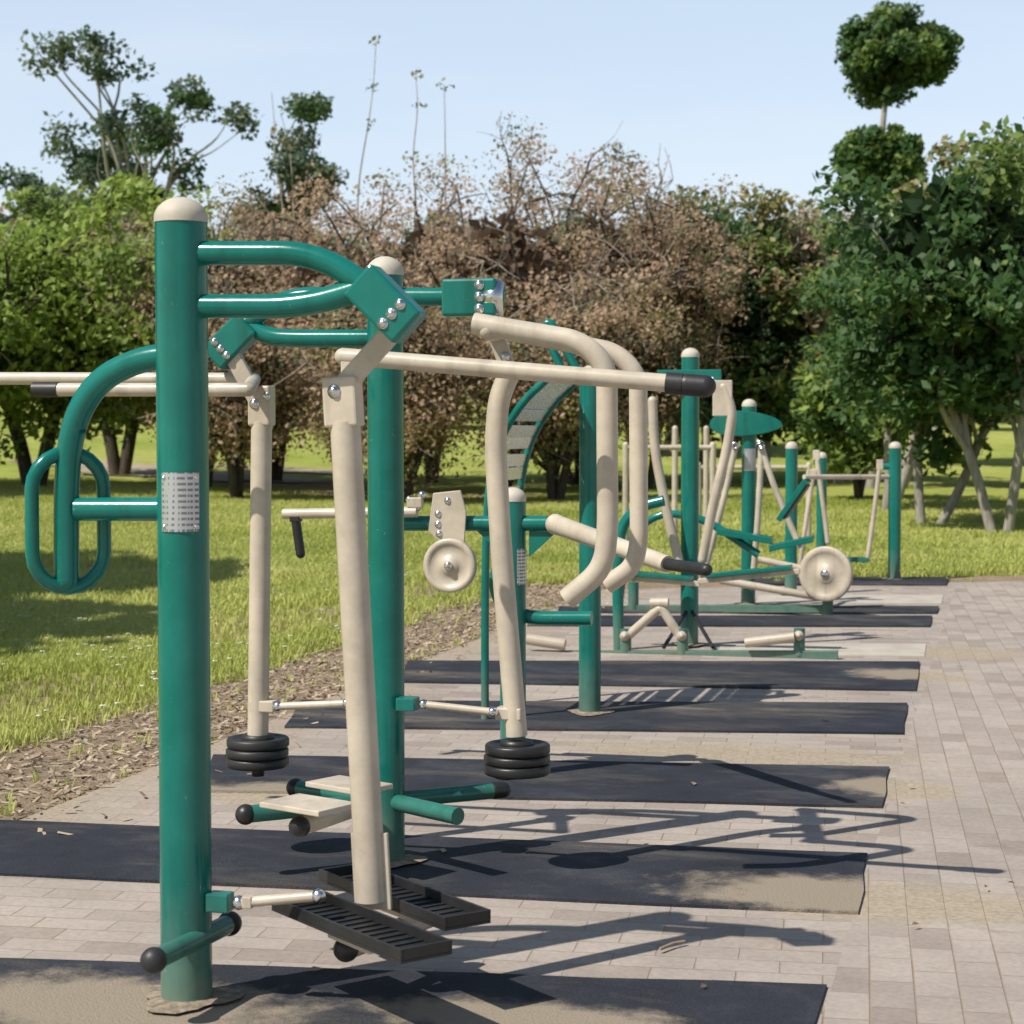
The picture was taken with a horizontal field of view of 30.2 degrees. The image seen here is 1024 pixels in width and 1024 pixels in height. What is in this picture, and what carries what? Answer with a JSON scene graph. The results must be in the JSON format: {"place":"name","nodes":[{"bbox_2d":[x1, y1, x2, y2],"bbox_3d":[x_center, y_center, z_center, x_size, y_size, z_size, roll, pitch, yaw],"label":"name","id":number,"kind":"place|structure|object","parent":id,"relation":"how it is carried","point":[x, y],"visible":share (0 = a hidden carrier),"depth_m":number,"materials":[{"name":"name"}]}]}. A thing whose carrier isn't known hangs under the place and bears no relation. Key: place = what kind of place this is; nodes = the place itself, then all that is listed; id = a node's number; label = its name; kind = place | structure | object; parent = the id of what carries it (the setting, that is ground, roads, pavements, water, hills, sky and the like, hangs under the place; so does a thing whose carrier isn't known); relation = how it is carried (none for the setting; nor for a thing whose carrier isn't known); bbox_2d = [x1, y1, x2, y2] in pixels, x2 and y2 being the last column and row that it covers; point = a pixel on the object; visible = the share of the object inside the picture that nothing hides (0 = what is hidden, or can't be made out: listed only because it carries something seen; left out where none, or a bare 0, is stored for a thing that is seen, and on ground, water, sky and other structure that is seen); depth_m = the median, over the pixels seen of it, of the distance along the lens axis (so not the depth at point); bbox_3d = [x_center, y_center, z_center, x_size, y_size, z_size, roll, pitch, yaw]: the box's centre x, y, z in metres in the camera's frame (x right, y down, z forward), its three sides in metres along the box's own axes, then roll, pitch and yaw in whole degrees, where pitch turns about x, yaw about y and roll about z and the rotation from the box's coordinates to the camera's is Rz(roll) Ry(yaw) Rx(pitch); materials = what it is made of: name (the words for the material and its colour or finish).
{"place":"outdoors","nodes":[
{"label":"outdoors","id":0,"kind":"place"},
{"bbox_2d":[0,581,1023,1023],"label":"paving","id":1,"kind":"structure","parent":0,"point":[942,845],"depth_m":6.27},
{"bbox_2d":[24,197,490,1001],"bbox_3d":[-0.575,0.241,4.458,1.088,1.940,0.751,1,3,14],"label":"exercise machine","id":2,"kind":"object","parent":1,"relation":"on","point":[174,357],"visible":1,"depth_m":4.38,"materials":[{"name":"green paint"}]},
{"bbox_2d":[0,256,715,861],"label":"outdoor exercise machine","id":3,"kind":"object","parent":1,"relation":"on","point":[258,750],"visible":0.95,"depth_m":5.77,"materials":[{"name":"green paint"}]},
{"bbox_2d":[0,958,826,1023],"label":"rubber mat","id":4,"kind":"object","parent":1,"relation":"on","point":[47,991],"visible":0.93,"depth_m":4.47,"materials":[{"name":"black rubber"}]},
{"bbox_2d":[0,819,867,914],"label":"rubber mat","id":5,"kind":"object","parent":1,"relation":"on","point":[801,881],"visible":0.82,"depth_m":5.82,"materials":[{"name":"black rubber"}]},
{"bbox_2d":[282,487,712,738],"bbox_3d":[0.029,0.503,7.187,1.937,1.185,0.553,2,3,35],"label":"exercise machine","id":6,"kind":"object","parent":1,"relation":"on","point":[449,563],"visible":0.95,"depth_m":7.30,"materials":[{"name":"green paint"}]},
{"bbox_2d":[144,578,907,1013],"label":"concrete footing","id":7,"kind":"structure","parent":1,"relation":"on","point":[158,1004],"depth_m":4.45,"materials":[{"name":"grey concrete"}]},
{"bbox_2d":[481,319,600,718],"bbox_3d":[0.175,0.053,8.988,0.503,1.931,0.638,1,3,14],"label":"exercise machine","id":8,"kind":"object","parent":1,"relation":"on","point":[545,399],"visible":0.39,"depth_m":8.91,"materials":[{"name":"green paint"}]},
{"bbox_2d":[211,754,888,807],"bbox_3d":[0.092,1.030,7.298,2.752,0.012,0.813,0,2,6],"label":"rubber mat","id":9,"kind":"object","parent":1,"relation":"on","point":[842,786],"visible":0.68,"depth_m":7.25,"materials":[{"name":"black rubber"}]},
{"bbox_2d":[284,700,906,734],"bbox_3d":[0.429,0.960,8.920,2.991,0.013,0.936,0,2,2],"label":"rubber mat","id":10,"kind":"object","parent":1,"relation":"on","point":[882,718],"visible":0.81,"depth_m":8.80,"materials":[{"name":"black rubber"}]},
{"bbox_2d":[404,660,919,691],"bbox_3d":[0.863,0.896,10.428,2.970,0.014,1.203,0,2,1],"label":"rubber mat","id":11,"kind":"object","parent":1,"relation":"on","point":[857,675],"visible":0.86,"depth_m":10.39,"materials":[{"name":"black rubber"}]},
{"bbox_2d":[526,348,838,659],"bbox_3d":[1.179,-0.075,12.685,2.211,1.965,2.775,1,3,14],"label":"outdoor exercise machine","id":12,"kind":"object","parent":1,"relation":"on","point":[688,622],"visible":0.78,"depth_m":11.65,"materials":[{"name":"green paint"}]},
{"bbox_2d":[527,615,931,626],"bbox_3d":[1.572,0.770,13.383,2.926,0.015,0.730,0,2,1],"label":"rubber mat","id":13,"kind":"object","parent":1,"relation":"on","point":[809,620],"visible":0.72,"depth_m":13.28,"materials":[{"name":"black rubber"}]},
{"bbox_2d":[623,399,852,603],"bbox_3d":[1.757,-0.028,14.227,1.857,1.650,0.782,2,3,33],"label":"exercise bike","id":14,"kind":"object","parent":1,"relation":"on","point":[826,574],"visible":0.85,"depth_m":14.37,"materials":[{"name":"green paint"}]},
{"bbox_2d":[558,606,938,613],"bbox_3d":[1.795,0.734,14.213,2.913,0.016,0.524,0,2,1],"label":"rubber mat","id":15,"kind":"object","parent":1,"relation":"on","point":[879,609],"visible":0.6,"depth_m":14.08,"materials":[{"name":"black rubber"}]},
{"bbox_2d":[622,426,901,588],"bbox_3d":[2.370,-0.103,19.267,2.366,1.566,7.615,0,2,1],"label":"outdoor exercise machine","id":16,"kind":"object","parent":1,"relation":"on","point":[791,467],"visible":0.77,"depth_m":17.05,"materials":[{"name":"green paint"}]},
{"bbox_2d":[719,644,925,656],"bbox_3d":[1.923,0.848,11.662,1.357,0.009,0.657,0,2,2],"label":"concrete strip","id":17,"kind":"object","parent":1,"relation":"on","point":[901,650],"visible":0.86,"depth_m":11.70,"materials":[{"name":"grey concrete"}]},
{"bbox_2d":[757,595,942,603],"bbox_3d":[2.726,0.698,15.200,1.578,0.009,0.775,0,2,3],"label":"concrete strip","id":18,"kind":"object","parent":1,"relation":"on","point":[901,599],"visible":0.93,"depth_m":15.11,"materials":[{"name":"grey concrete"}]},
{"bbox_2d":[755,577,947,585],"bbox_3d":[2.981,0.617,16.952,1.980,0.017,0.855,0,2,2],"label":"rubber mat","id":19,"kind":"object","parent":1,"relation":"on","point":[909,581],"visible":0.53,"depth_m":16.79,"materials":[{"name":"black rubber"}]},
{"bbox_2d":[0,476,1023,815],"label":"lawn","id":20,"kind":"structure","parent":0,"point":[104,628],"depth_m":17.49,"materials":[{"name":"green plant"}]},
{"bbox_2d":[0,351,1023,819],"bbox_3d":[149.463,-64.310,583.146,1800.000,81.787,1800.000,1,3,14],"label":"ground","id":21,"kind":"structure","parent":0,"point":[996,473],"depth_m":36.25,"materials":[{"name":"brown soil"}]},
{"bbox_2d":[10,460,367,482],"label":"bare earth","id":22,"kind":"structure","parent":21,"relation":"on","point":[143,469],"depth_m":41.47,"materials":[{"name":"brown soil"}]},
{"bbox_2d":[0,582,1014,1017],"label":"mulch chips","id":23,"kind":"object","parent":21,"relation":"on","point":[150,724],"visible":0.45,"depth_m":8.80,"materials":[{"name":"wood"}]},
{"bbox_2d":[0,0,1023,532],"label":"tree line","id":24,"kind":"object","parent":21,"relation":"on","point":[858,342],"visible":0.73,"depth_m":35.35,"materials":[{"name":"green plant"}]},
{"bbox_2d":[0,0,1023,270],"label":"sky","id":25,"kind":"structure","parent":0,"point":[751,90],"materials":[{"name":"blue"}]}
]}

